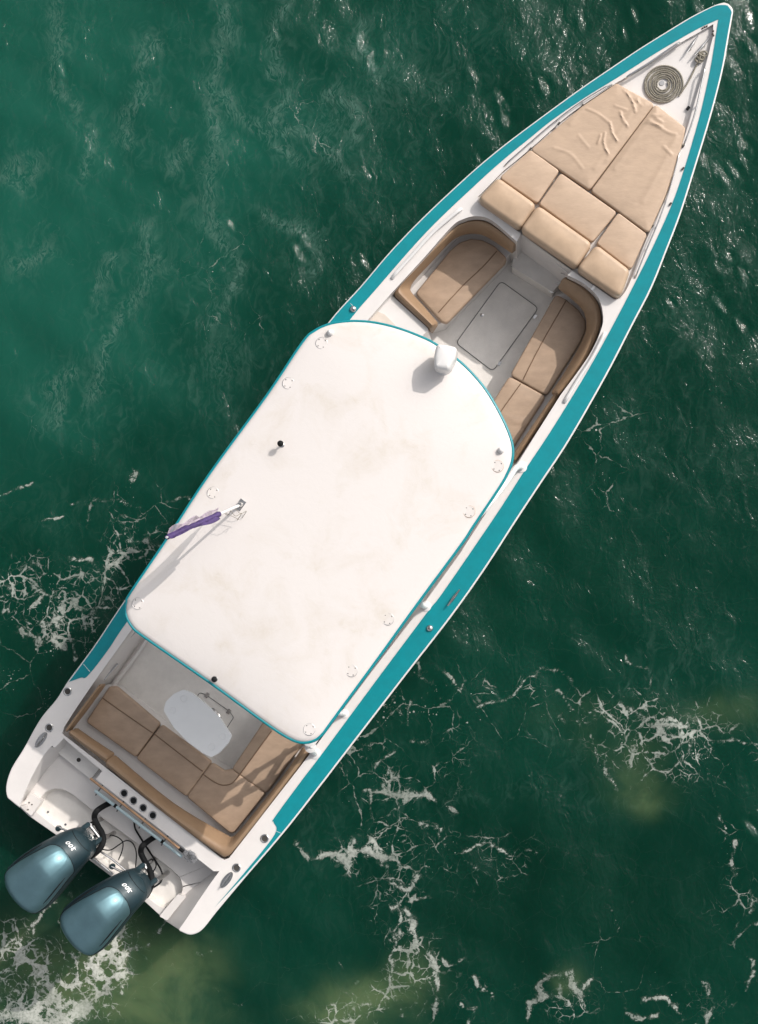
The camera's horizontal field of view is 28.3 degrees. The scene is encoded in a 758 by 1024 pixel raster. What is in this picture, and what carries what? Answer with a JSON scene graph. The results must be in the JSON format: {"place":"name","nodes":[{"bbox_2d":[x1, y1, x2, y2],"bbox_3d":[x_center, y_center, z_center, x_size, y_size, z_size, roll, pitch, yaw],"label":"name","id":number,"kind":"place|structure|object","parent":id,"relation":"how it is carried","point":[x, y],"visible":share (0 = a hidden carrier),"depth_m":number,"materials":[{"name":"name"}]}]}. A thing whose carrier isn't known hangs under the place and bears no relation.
{"place":"outdoors","nodes":[
{"label":"outdoors","id":0,"kind":"place"},
{"bbox_2d":[0,0,757,1023],"bbox_3d":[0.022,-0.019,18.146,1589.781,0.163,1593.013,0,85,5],"label":"water","id":1,"kind":"structure","parent":0,"point":[534,800],"depth_m":18.03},
{"bbox_2d":[4,3,732,955],"bbox_3d":[0.002,-0.570,15.928,3.144,5.167,12.752,37,90,7],"label":"motorboat","id":2,"kind":"object","parent":1,"relation":"on","point":[382,465],"visible":0.99,"depth_m":16.74,"materials":[{"name":"white plastic"}]},
{"bbox_2d":[94,789,182,857],"bbox_3d":[-2.758,3.570,17.234,1.266,0.045,0.043,35,89,7],"label":"handrail","id":3,"kind":"object","parent":2,"relation":"attached to","point":[138,823],"visible":1,"depth_m":17.22,"materials":[{"name":"silver metal"}]},
{"bbox_2d":[90,778,197,862],"bbox_3d":[-2.695,3.519,17.082,1.544,0.060,0.142,34,89,7],"label":"deck brush","id":4,"kind":"object","parent":2,"relation":"on","point":[188,855],"visible":1,"depth_m":17.04,"materials":[{"name":"silver metal"}]},
{"bbox_2d":[165,507,221,539],"bbox_3d":[-1.703,0.121,14.331,0.196,1.788,0.450,21,88,6],"label":"flag","id":5,"kind":"object","parent":2,"relation":"attached to","point":[195,521],"visible":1,"depth_m":14.14,"materials":[{"name":"purple fabric"}]},
{"bbox_2d":[164,690,231,756],"bbox_3d":[-2.041,2.436,17.550,0.850,0.823,0.456,43,90,7],"label":"table","id":6,"kind":"object","parent":2,"relation":"on","point":[197,722],"visible":1,"depth_m":17.14,"materials":[{"name":"plastic"}]},
{"bbox_2d":[512,251,560,296],"bbox_3d":[1.868,-2.887,17.881,0.722,0.305,0.356,38,90,7],"label":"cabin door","id":7,"kind":"structure","parent":2,"relation":"in","point":[524,267],"depth_m":17.74,"materials":[{"name":"white plastic"}]},
{"bbox_2d":[644,50,707,102],"bbox_3d":[3.329,-4.824,16.732,0.759,0.132,0.425,-16,84,4],"label":"rope","id":8,"kind":"object","parent":2,"relation":"on","point":[674,74],"visible":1,"depth_m":16.77,"materials":[{"name":"grey fabric"}]}
]}

